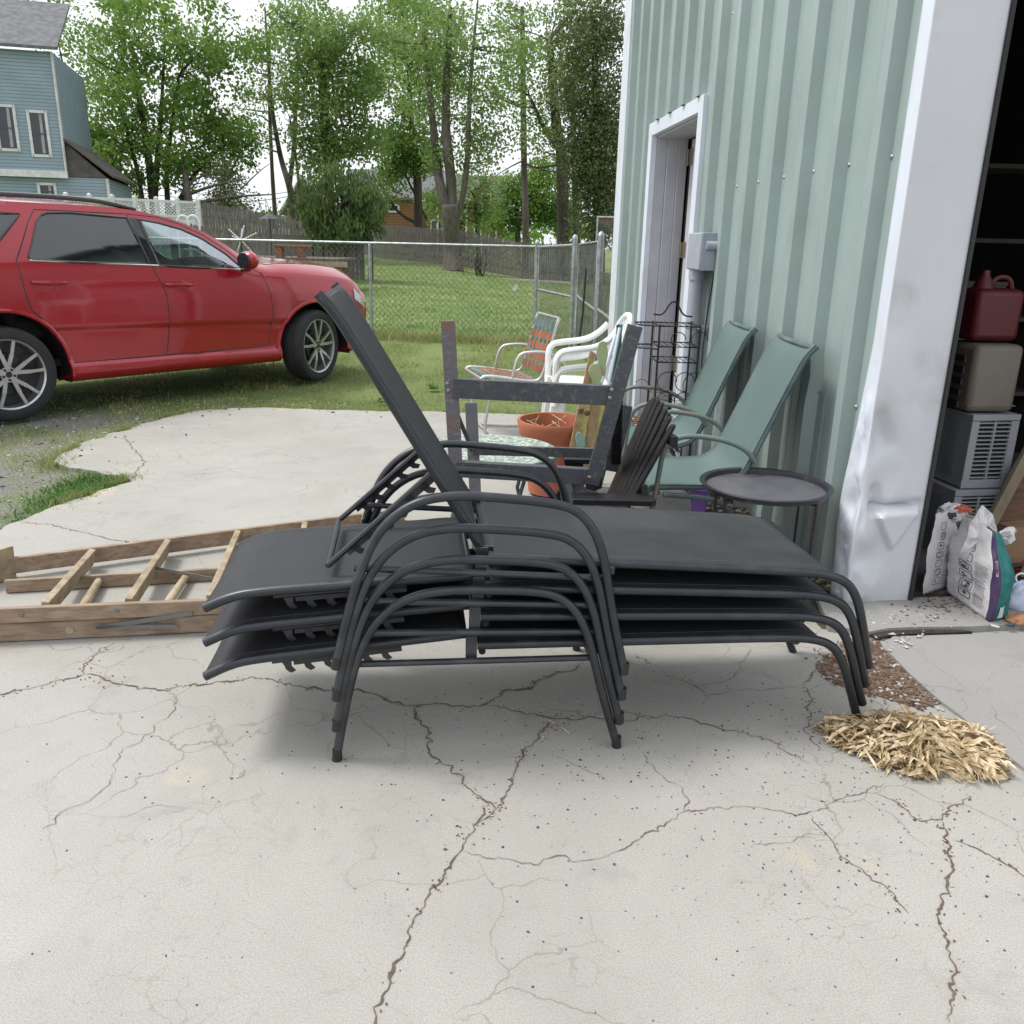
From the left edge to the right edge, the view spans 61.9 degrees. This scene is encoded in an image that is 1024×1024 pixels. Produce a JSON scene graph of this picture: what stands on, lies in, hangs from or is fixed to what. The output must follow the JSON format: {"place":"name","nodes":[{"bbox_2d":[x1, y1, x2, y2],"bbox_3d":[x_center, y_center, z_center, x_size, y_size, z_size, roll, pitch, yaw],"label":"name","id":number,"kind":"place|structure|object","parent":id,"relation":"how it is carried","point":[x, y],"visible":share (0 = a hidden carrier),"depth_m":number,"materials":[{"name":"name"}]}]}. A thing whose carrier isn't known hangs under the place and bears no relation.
{"place":"outdoors","nodes":[
{"label":"outdoors","id":0,"kind":"place"},
{"bbox_2d":[253,193,288,230],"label":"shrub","id":1,"kind":"object","parent":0,"point":[269,210],"visible":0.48,"depth_m":42.31,"materials":[{"name":"green plant"}]},
{"bbox_2d":[0,0,625,249],"label":"sky","id":2,"kind":"structure","parent":0,"point":[262,181],"materials":[{"name":"white"}]},
{"bbox_2d":[207,254,608,342],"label":"lawn grass","id":3,"kind":"structure","parent":0,"point":[453,310],"depth_m":21.22,"materials":[{"name":"green plant"}]},
{"bbox_2d":[0,225,947,628],"bbox_3d":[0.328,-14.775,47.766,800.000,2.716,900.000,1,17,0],"label":"ground","id":4,"kind":"structure","parent":0,"point":[10,481],"depth_m":9.13,"materials":[{"name":"green plant"}]},
{"bbox_2d":[0,0,135,205],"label":"blue house","id":5,"kind":"structure","parent":4,"relation":"on","point":[45,142],"depth_m":33.65,"materials":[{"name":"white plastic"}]},
{"bbox_2d":[0,104,20,151],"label":"window","id":6,"kind":"structure","parent":5,"relation":"in","point":[9,134],"depth_m":33.20,"materials":[{"name":"white plastic"}]},
{"bbox_2d":[26,110,52,157],"bbox_3d":[-18.545,-14.837,33.482,0.733,1.700,0.060,-3,18,-14],"label":"window","id":7,"kind":"structure","parent":5,"relation":"in","point":[37,120],"depth_m":33.48,"materials":[{"name":"white glass"}]},
{"bbox_2d":[36,182,56,199],"bbox_3d":[-18.661,-12.871,34.274,0.699,0.670,0.060,-3,18,-14],"label":"window","id":8,"kind":"structure","parent":5,"relation":"in","point":[43,188],"depth_m":34.24,"materials":[{"name":"white plastic"}]},
{"bbox_2d":[27,0,113,116],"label":"background tree","id":9,"kind":"object","parent":4,"relation":"on","point":[77,8],"visible":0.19,"depth_m":53.92,"materials":[{"name":"green plant"}]},
{"bbox_2d":[0,455,178,529],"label":"weed patch","id":10,"kind":"object","parent":4,"relation":"on","point":[78,484],"visible":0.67,"depth_m":5.28,"materials":[{"name":"green plant"}]},
{"bbox_2d":[63,192,203,258],"bbox_3d":[-13.478,-9.896,30.790,4.588,2.896,0.181,-10,21,-33],"label":"vinyl fence","id":11,"kind":"object","parent":4,"relation":"on","point":[154,230],"visible":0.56,"depth_m":31.09,"materials":[{"name":"white plastic"}]},
{"bbox_2d":[47,0,277,214],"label":"maple tree","id":12,"kind":"object","parent":4,"relation":"on","point":[210,124],"visible":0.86,"depth_m":41.00,"materials":[{"name":"green plant"}]},
{"bbox_2d":[0,394,362,525],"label":"gravel","id":13,"kind":"structure","parent":4,"relation":"on","point":[103,404],"depth_m":7.43,"materials":[{"name":"gravel"}]},
{"bbox_2d":[0,191,365,420],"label":"suv","id":14,"kind":"object","parent":4,"relation":"on","point":[88,291],"visible":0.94,"depth_m":7.71,"materials":[{"name":"red paint"}]},
{"bbox_2d":[176,214,202,257],"bbox_3d":[-8.663,-7.174,22.963,0.650,1.588,0.056,1,17,0],"label":"pool ladder","id":15,"kind":"object","parent":4,"relation":"on","point":[189,236],"visible":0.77,"depth_m":22.88,"materials":[{"name":"white paint"}]},
{"bbox_2d":[174,148,272,206],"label":"bare tree","id":16,"kind":"object","parent":4,"relation":"on","point":[187,191],"visible":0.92,"depth_m":40.19,"materials":[{"name":"grey plant"}]},
{"bbox_2d":[200,193,251,224],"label":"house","id":17,"kind":"structure","parent":4,"relation":"on","point":[210,196],"depth_m":85.88,"materials":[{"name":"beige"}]},
{"bbox_2d":[196,154,256,215],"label":"pale conifer","id":18,"kind":"object","parent":4,"relation":"on","point":[225,188],"visible":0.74,"depth_m":41.07,"materials":[{"name":"green plant"}]},
{"bbox_2d":[228,225,256,252],"bbox_3d":[-5.726,-5.215,18.289,0.580,1.770,0.168,-2,18,-11],"label":"spiky ornament","id":19,"kind":"object","parent":4,"relation":"on","point":[241,242],"visible":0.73,"depth_m":18.13,"materials":[{"name":"white plastic"}]},
{"bbox_2d":[223,197,264,238],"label":"shrub","id":20,"kind":"object","parent":4,"relation":"on","point":[242,204],"visible":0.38,"depth_m":40.47,"materials":[{"name":"green plant"}]},
{"bbox_2d":[223,0,302,229],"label":"slender tree","id":21,"kind":"object","parent":4,"relation":"on","point":[272,177],"visible":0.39,"depth_m":47.58,"materials":[{"name":"green plant"}]},
{"bbox_2d":[169,223,364,279],"bbox_3d":[-8.406,-9.050,29.451,6.537,1.881,0.142,0,17,-5],"label":"picket fence","id":22,"kind":"object","parent":4,"relation":"on","point":[224,232],"visible":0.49,"depth_m":29.29,"materials":[{"name":"grey wood"}]},
{"bbox_2d":[180,200,358,261],"bbox_3d":[-10.922,-12.524,38.387,8.122,2.741,0.141,2,17,3],"label":"picket fence","id":23,"kind":"object","parent":4,"relation":"on","point":[259,225],"visible":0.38,"depth_m":38.22,"materials":[{"name":"grey wood"}]},
{"bbox_2d":[259,212,279,255],"bbox_3d":[-7.550,-8.396,26.765,0.665,1.894,0.665,-6,19,-21],"label":"patio umbrella","id":24,"kind":"object","parent":4,"relation":"on","point":[269,215],"visible":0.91,"depth_m":26.43,"materials":[{"name":"grey fabric"}]},
{"bbox_2d":[223,0,325,224],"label":"forked tree","id":25,"kind":"object","parent":4,"relation":"on","point":[269,76],"visible":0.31,"depth_m":45.61,"materials":[{"name":"green plant"}]},
{"bbox_2d":[24,402,536,511],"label":"edge grass","id":26,"kind":"structure","parent":4,"relation":"on","point":[81,495],"depth_m":6.02,"materials":[{"name":"green plant"}]},
{"bbox_2d":[223,255,356,278],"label":"garden deck","id":27,"kind":"structure","parent":4,"relation":"on","point":[348,271],"depth_m":22.63,"materials":[{"name":"brown wood"}]},
{"bbox_2d":[273,245,311,257],"bbox_3d":[-5.896,-7.018,22.993,0.950,0.340,0.400,1,17,0],"label":"deck bench","id":28,"kind":"object","parent":27,"relation":"on","point":[300,247],"visible":0.73,"depth_m":22.84,"materials":[{"name":"brown wood"}]},
{"bbox_2d":[279,177,322,226],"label":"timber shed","id":29,"kind":"structure","parent":4,"relation":"on","point":[285,204],"depth_m":66.02,"materials":[{"name":"wood"}]},
{"bbox_2d":[285,155,392,281],"bbox_3d":[-5.667,-9.730,28.455,3.241,3.935,2.528,1,17,0],"label":"weeping evergreen","id":30,"kind":"object","parent":4,"relation":"on","point":[361,205],"visible":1,"depth_m":27.70,"materials":[{"name":"green plant"}]},
{"bbox_2d":[259,0,421,190],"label":"oak tree","id":31,"kind":"object","parent":4,"relation":"on","point":[327,52],"visible":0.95,"depth_m":41.18,"materials":[{"name":"green plant"}]},
{"bbox_2d":[149,237,539,341],"bbox_3d":[-5.698,-3.963,14.690,12.543,1.635,0.082,5,18,12],"label":"chain link fence","id":32,"kind":"object","parent":4,"relation":"on","point":[535,281],"visible":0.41,"depth_m":13.75,"materials":[{"name":"metal"}]},
{"bbox_2d":[139,204,607,252],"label":"distant woods","id":33,"kind":"object","parent":4,"relation":"on","point":[536,234],"depth_m":102.12,"materials":[{"name":"green plant"}]},
{"bbox_2d":[353,0,468,257],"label":"crooked tree","id":34,"kind":"object","parent":4,"relation":"on","point":[405,161],"visible":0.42,"depth_m":49.24,"materials":[{"name":"green plant"}]},
{"bbox_2d":[344,169,509,257],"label":"log cabin","id":35,"kind":"object","parent":4,"relation":"on","point":[394,218],"visible":0.13,"depth_m":68.08,"materials":[{"name":"brown wood"}]},
{"bbox_2d":[430,219,442,236],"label":"window","id":36,"kind":"structure","parent":35,"relation":"in","point":[433,224],"depth_m":67.32,"materials":[{"name":"white plastic"}]},
{"bbox_2d":[412,160,511,257],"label":"green understorey tree","id":37,"kind":"object","parent":4,"relation":"on","point":[429,197],"visible":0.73,"depth_m":54.48,"materials":[{"name":"green plant"}]},
{"bbox_2d":[371,0,553,271],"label":"triple oak","id":38,"kind":"object","parent":4,"relation":"on","point":[451,209],"visible":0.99,"depth_m":36.32,"materials":[{"name":"green plant"}]},
{"bbox_2d":[364,223,594,283],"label":"picket fence","id":39,"kind":"object","parent":4,"relation":"on","point":[417,235],"visible":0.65,"depth_m":42.54,"materials":[{"name":"grey wood"}]},
{"bbox_2d":[470,235,490,275],"bbox_3d":[-1.123,-10.903,36.349,0.831,1.694,1.957,11,20,27],"label":"sapling","id":40,"kind":"object","parent":4,"relation":"on","point":[479,271],"visible":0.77,"depth_m":36.28,"materials":[{"name":"green plant"}]},
{"bbox_2d":[460,224,557,263],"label":"shrub","id":41,"kind":"object","parent":4,"relation":"on","point":[482,225],"visible":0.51,"depth_m":43.81,"materials":[{"name":"green plant"}]},
{"bbox_2d":[467,0,560,264],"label":"straight pine","id":42,"kind":"object","parent":4,"relation":"on","point":[524,183],"visible":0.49,"depth_m":45.05,"materials":[{"name":"green plant"}]},
{"bbox_2d":[473,151,584,244],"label":"round green tree","id":43,"kind":"object","parent":4,"relation":"on","point":[538,200],"visible":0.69,"depth_m":57.92,"materials":[{"name":"green plant"}]},
{"bbox_2d":[502,278,570,283],"bbox_3d":[0.766,-9.736,35.928,4.482,0.100,0.120,15,22,37],"label":"timber edging","id":44,"kind":"object","parent":4,"relation":"on","point":[526,280],"visible":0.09,"depth_m":35.79,"materials":[{"name":"brown wood"}]},
{"bbox_2d":[484,0,619,272],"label":"broad oak","id":45,"kind":"object","parent":4,"relation":"on","point":[562,206],"visible":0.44,"depth_m":42.77,"materials":[{"name":"green plant"}]},
{"bbox_2d":[537,234,577,349],"bbox_3d":[0.640,-3.267,12.801,0.083,1.705,1.365,-5,19,-20],"label":"short fence","id":46,"kind":"object","parent":4,"relation":"on","point":[573,245],"visible":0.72,"depth_m":12.53,"materials":[{"name":"metal"}]},
{"bbox_2d":[539,0,624,280],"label":"ivy tree","id":47,"kind":"object","parent":4,"relation":"on","point":[590,160],"visible":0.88,"depth_m":35.98,"materials":[{"name":"green plant"}]},
{"bbox_2d":[563,230,610,266],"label":"shrub","id":48,"kind":"object","parent":4,"relation":"on","point":[578,239],"visible":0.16,"depth_m":41.81,"materials":[{"name":"green plant"}]},
{"bbox_2d":[593,231,604,360],"bbox_3d":[1.116,-2.734,11.082,0.092,1.735,0.092,1,17,0],"label":"gate post","id":49,"kind":"object","parent":4,"relation":"on","point":[600,250],"visible":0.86,"depth_m":10.95,"materials":[{"name":"metal"}]},
{"bbox_2d":[570,241,597,346],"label":"chain link gate","id":50,"kind":"structure","parent":49,"relation":"attached to","point":[583,298],"depth_m":11.68,"materials":[{"name":"metal"}]},
{"bbox_2d":[591,216,613,329],"bbox_3d":[2.496,-4.290,15.511,2.050,2.018,0.167,1,17,-2],"label":"dog run","id":51,"kind":"object","parent":4,"relation":"on","point":[603,220],"visible":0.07,"depth_m":15.20,"materials":[{"name":"metal"}]},
{"bbox_2d":[595,271,610,360],"bbox_3d":[1.146,-2.455,10.463,0.096,1.575,1.353,0,17,-5],"label":"fence return","id":52,"kind":"object","parent":4,"relation":"on","point":[600,310],"visible":0.26,"depth_m":10.67,"materials":[{"name":"metal"}]},
{"bbox_2d":[623,404,830,591],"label":"bark mulch","id":53,"kind":"object","parent":4,"relation":"on","point":[635,418],"visible":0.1,"depth_m":5.11,"materials":[{"name":"wood"}]},
{"bbox_2d":[607,0,1023,601],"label":"metal barn","id":54,"kind":"structure","parent":4,"relation":"on","point":[819,168],"depth_m":4.05,"materials":[{"name":"green metal"}]},
{"bbox_2d":[670,138,695,419],"bbox_3d":[1.518,-1.806,6.907,0.060,2.340,1.320,0,17,-5],"label":"side door","id":55,"kind":"structure","parent":54,"relation":"in","point":[690,153],"depth_m":7.29,"materials":[{"name":"grey paint"}]},
{"bbox_2d":[675,232,717,455],"bbox_3d":[1.254,-1.065,5.829,0.140,1.600,0.330,0,17,-5],"label":"electrical conduit","id":56,"kind":"object","parent":54,"relation":"attached to","point":[701,252],"visible":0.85,"depth_m":5.74,"materials":[{"name":"grey plastic"}]},
{"bbox_2d":[882,632,1023,771],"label":"apron","id":57,"kind":"object","parent":4,"relation":"on","point":[973,678],"visible":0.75,"depth_m":3.16,"materials":[{"name":"concrete"}]},
{"bbox_2d":[874,632,923,651],"bbox_3d":[1.566,0.513,3.425,0.258,0.016,0.132,-6,19,-21],"label":"pale rubble","id":58,"kind":"object","parent":57,"relation":"on","point":[908,643],"visible":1,"depth_m":3.42,"materials":[{"name":"white stone"}]},
{"bbox_2d":[374,327,583,348],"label":"long grass","id":59,"kind":"structure","parent":0,"point":[500,340],"depth_m":13.77,"materials":[{"name":"green plant"}]},
{"bbox_2d":[0,407,1023,1023],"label":"driveway","id":60,"kind":"structure","parent":0,"point":[104,897],"depth_m":2.30,"materials":[{"name":"concrete"}]},
{"bbox_2d":[0,510,404,641],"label":"wooden stepladder","id":61,"kind":"object","parent":60,"relation":"on","point":[51,616],"visible":0.66,"depth_m":3.65,"materials":[{"name":"brown wood"}]},
{"bbox_2d":[1,408,445,481],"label":"dark gravel","id":62,"kind":"structure","parent":60,"relation":"on","point":[133,441],"depth_m":6.25,"materials":[{"name":"gravel"}]},
{"bbox_2d":[419,434,558,516],"bbox_3d":[-0.128,-0.086,4.459,0.738,0.498,0.738,1,17,0],"label":"round glass table","id":63,"kind":"object","parent":60,"relation":"on","point":[507,440],"visible":0.26,"depth_m":4.49,"materials":[{"name":"glass"}]},
{"bbox_2d":[6,660,1019,1020],"bbox_3d":[-0.019,0.817,2.406,3.798,0.005,1.686,1,17,0],"label":"dark grit","id":64,"kind":"object","parent":60,"relation":"on","point":[670,828],"visible":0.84,"depth_m":2.38,"materials":[{"name":"brown gravel"}]},
{"bbox_2d":[14,438,1016,1023],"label":"crack debris","id":65,"kind":"object","parent":60,"relation":"on","point":[534,754],"visible":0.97,"depth_m":2.39,"materials":[{"name":"brown plant"}]},
{"bbox_2d":[464,312,570,433],"bbox_3d":[0.029,-1.119,6.943,0.872,0.971,0.545,1,17,0],"label":"webbed lawn chair","id":66,"kind":"object","parent":60,"relation":"on","point":[538,353],"visible":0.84,"depth_m":6.85,"materials":[{"name":"metal"}]},
{"bbox_2d":[202,517,861,762],"bbox_3d":[0.102,0.380,2.899,2.112,0.559,0.704,-1,18,-7],"label":"sun lounger","id":67,"kind":"object","parent":60,"relation":"on","point":[249,648],"visible":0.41,"depth_m":2.61,"materials":[{"name":"black metal"}]},
{"bbox_2d":[202,492,866,732],"bbox_3d":[0.112,0.295,2.873,2.112,0.559,0.704,0,17,-7],"label":"sun lounger","id":68,"kind":"object","parent":67,"relation":"on","point":[234,618],"visible":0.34,"depth_m":2.58,"materials":[{"name":"black metal"}]},
{"bbox_2d":[202,466,870,701],"bbox_3d":[0.122,0.210,2.848,2.112,0.559,0.704,1,17,-7],"label":"sun lounger","id":69,"kind":"object","parent":68,"relation":"on","point":[287,565],"visible":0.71,"depth_m":2.62,"materials":[{"name":"grey fabric"}]},
{"bbox_2d":[314,282,873,675],"bbox_3d":[0.302,-0.113,2.768,1.810,1.072,0.704,2,17,-8],"label":"sun lounger","id":70,"kind":"object","parent":69,"relation":"on","point":[610,539],"visible":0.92,"depth_m":2.65,"materials":[{"name":"black fabric"}]},
{"bbox_2d":[441,320,642,548],"bbox_3d":[0.127,-0.253,3.816,0.851,1.209,0.495,1,17,0],"label":"steel bench frame","id":71,"kind":"object","parent":60,"relation":"on","point":[605,453],"visible":0.79,"depth_m":3.52,"materials":[{"name":"black paint"}]},
{"bbox_2d":[517,412,575,496],"bbox_3d":[0.263,-0.353,5.337,0.472,0.472,0.472,1,17,0],"label":"planter","id":72,"kind":"object","parent":60,"relation":"on","point":[554,429],"visible":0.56,"depth_m":5.19,"materials":[{"name":"ceramic"}]},
{"bbox_2d":[543,345,614,412],"bbox_3d":[0.548,-0.893,6.373,0.630,0.929,0.615,0,17,-4],"label":"resin chair","id":73,"kind":"object","parent":60,"relation":"on","point":[570,368],"visible":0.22,"depth_m":6.11,"materials":[{"name":"white plastic"}]},
{"bbox_2d":[541,312,633,412],"bbox_3d":[0.551,-1.012,6.336,0.630,0.929,0.615,0,17,-4],"label":"resin chair","id":74,"kind":"object","parent":73,"relation":"on","point":[625,318],"visible":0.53,"depth_m":6.36,"materials":[{"name":"white plastic"}]},
{"bbox_2d":[601,323,622,385],"bbox_3d":[0.683,-0.695,5.584,0.218,1.020,0.399,14,21,35],"label":"folded chair","id":75,"kind":"object","parent":60,"relation":"on","point":[617,340],"visible":0.22,"depth_m":5.51,"materials":[{"name":"white paint"}]},
{"bbox_2d":[556,397,677,507],"bbox_3d":[0.516,-0.084,3.905,0.619,0.863,0.800,1,17,0],"label":"adirondack chair","id":76,"kind":"object","parent":60,"relation":"on","point":[651,437],"visible":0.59,"depth_m":3.72,"materials":[{"name":"black paint"}]},
{"bbox_2d":[634,301,707,455],"bbox_3d":[1.006,-0.752,5.521,0.458,1.176,0.292,1,17,0],"label":"iron plant stand","id":77,"kind":"object","parent":60,"relation":"on","point":[691,326],"visible":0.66,"depth_m":5.38,"materials":[{"name":"black metal"}]},
{"bbox_2d":[636,379,685,404],"bbox_3d":[0.941,-0.749,5.323,0.361,0.159,0.024,1,17,0],"label":"dead vine","id":78,"kind":"object","parent":77,"relation":"attached to","point":[661,392],"visible":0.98,"depth_m":5.32,"materials":[{"name":"brown plant"}]},
{"bbox_2d":[601,320,757,484],"bbox_3d":[0.960,-0.585,5.123,0.776,1.100,0.625,1,17,0],"label":"sling chair","id":79,"kind":"object","parent":60,"relation":"on","point":[722,359],"visible":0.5,"depth_m":5.04,"materials":[{"name":"green fabric"}]},
{"bbox_2d":[690,490,707,511],"bbox_3d":[1.089,-0.077,4.962,0.150,0.200,0.113,6,18,14],"label":"purple bucket","id":80,"kind":"object","parent":60,"relation":"on","point":[698,505],"visible":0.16,"depth_m":4.92,"materials":[{"name":"plastic"}]},
{"bbox_2d":[644,332,818,513],"bbox_3d":[1.004,-0.331,4.317,0.776,1.100,0.635,1,17,0],"label":"sling chair","id":81,"kind":"object","parent":60,"relation":"on","point":[778,369],"visible":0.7,"depth_m":4.24,"materials":[{"name":"green fabric"}]},
{"bbox_2d":[699,467,833,554],"bbox_3d":[1.133,0.110,3.904,0.584,0.503,0.584,1,17,0],"label":"tray table","id":82,"kind":"object","parent":60,"relation":"on","point":[768,486],"visible":0.73,"depth_m":3.85,"materials":[{"name":"black metal"}]},
{"bbox_2d":[805,629,971,713],"bbox_3d":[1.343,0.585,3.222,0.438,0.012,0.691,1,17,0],"label":"wood chips","id":83,"kind":"object","parent":60,"relation":"on","point":[918,701],"visible":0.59,"depth_m":3.13,"materials":[{"name":"brown soil"}]},
{"bbox_2d":[809,704,1018,783],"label":"dry leaves","id":84,"kind":"object","parent":60,"relation":"on","point":[968,754],"visible":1,"depth_m":2.64,"materials":[{"name":"plant"}]},
{"bbox_2d":[816,596,1023,634],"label":"threshold","id":85,"kind":"object","parent":60,"relation":"on","point":[968,620],"visible":0.66,"depth_m":3.62,"materials":[{"name":"concrete"}]},
{"bbox_2d":[865,603,954,636],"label":"threshold crumbs","id":86,"kind":"object","parent":85,"relation":"on","point":[914,624],"visible":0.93,"depth_m":3.60,"materials":[{"name":"brown plant"}]},
{"bbox_2d":[890,589,976,621],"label":"brown litter","id":87,"kind":"object","parent":85,"relation":"on","point":[929,600],"visible":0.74,"depth_m":3.74,"materials":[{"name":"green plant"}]},
{"bbox_2d":[947,505,1016,621],"bbox_3d":[2.044,0.191,3.703,0.190,0.449,0.385,-3,18,-13],"label":"paper sack","id":88,"kind":"object","parent":85,"relation":"on","point":[981,578],"visible":1,"depth_m":3.64,"materials":[{"name":"white paper"}]},
{"bbox_2d":[1004,613,1023,624],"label":"paper wad","id":89,"kind":"object","parent":85,"relation":"on","point":[1017,618],"visible":1,"depth_m":3.58,"materials":[{"name":"orange paper"}]},
{"bbox_2d":[1009,572,1023,611],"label":"plastic jug","id":90,"kind":"object","parent":85,"relation":"on","point":[1017,599],"visible":0.67,"depth_m":3.71,"materials":[{"name":"white plastic"}]},
{"bbox_2d":[569,341,607,466],"bbox_3d":[0.439,-0.613,5.016,0.236,0.781,0.185,1,17,0],"label":"plank ornament","id":91,"kind":"object","parent":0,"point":[588,418],"visible":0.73,"depth_m":5.02,"materials":[{"name":"yellow paint"}]},
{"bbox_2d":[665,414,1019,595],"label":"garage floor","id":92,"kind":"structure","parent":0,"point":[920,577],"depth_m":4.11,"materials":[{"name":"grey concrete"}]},
{"bbox_2d":[923,502,973,594],"bbox_3d":[1.989,0.149,3.922,0.382,0.396,0.115,-8,20,-27],"label":"paper sack","id":93,"kind":"object","parent":92,"relation":"on","point":[949,516],"visible":0.73,"depth_m":3.86,"materials":[{"name":"white paper"}]},
{"bbox_2d":[922,477,1000,547],"bbox_3d":[2.304,-0.002,4.512,0.278,0.358,0.419,-2,18,-10],"label":"air conditioner","id":94,"kind":"object","parent":92,"relation":"on","point":[974,499],"visible":0.38,"depth_m":4.30,"materials":[{"name":"grey plastic"}]},
{"bbox_2d":[934,405,1020,488],"bbox_3d":[2.334,-0.360,4.419,0.263,0.373,0.419,-2,18,-10],"label":"air conditioner","id":95,"kind":"object","parent":94,"relation":"on","point":[976,449],"visible":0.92,"depth_m":4.24,"materials":[{"name":"grey plastic"}]},
{"bbox_2d":[947,340,1022,411],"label":"beige container","id":96,"kind":"object","parent":95,"relation":"on","point":[984,377],"visible":0.79,"depth_m":4.13,"materials":[{"name":"plastic"}]},
{"bbox_2d":[958,270,1023,340],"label":"fuel can","id":97,"kind":"object","parent":96,"relation":"on","point":[991,312],"visible":0.95,"depth_m":4.08,"materials":[{"name":"red plastic"}]},
{"bbox_2d":[975,163,1023,452],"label":"storage shelf","id":98,"kind":"object","parent":92,"relation":"on","point":[1018,398],"visible":0.01,"depth_m":6.67,"materials":[{"name":"black metal"}]},
{"bbox_2d":[990,447,1023,526],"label":"wood board","id":99,"kind":"object","parent":92,"relation":"on","point":[1008,504],"visible":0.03,"depth_m":4.16,"materials":[{"name":"brown wood"}]},
{"bbox_2d":[997,520,1023,563],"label":"cardboard box","id":100,"kind":"object","parent":92,"relation":"on","point":[1015,549],"visible":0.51,"depth_m":3.97,"materials":[{"name":"brown cardboard"}]},
{"bbox_2d":[1014,559,1023,576],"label":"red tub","id":101,"kind":"object","parent":92,"relation":"on","point":[1016,571],"visible":0.12,"depth_m":3.86,"materials":[{"name":"plastic"}]},
{"bbox_2d":[1012,563,1023,581],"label":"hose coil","id":102,"kind":"object","parent":101,"relation":"in","point":[1017,565],"visible":0.3,"depth_m":3.82,"materials":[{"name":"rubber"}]},
{"bbox_2d":[967,280,1007,287],"bbox_3d":[3.437,-1.625,6.446,0.420,0.240,0.340,1,17,0],"label":"storage box","id":103,"kind":"object","parent":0,"point":[999,284],"visible":0.1,"depth_m":6.26,"materials":[{"name":"paint"}]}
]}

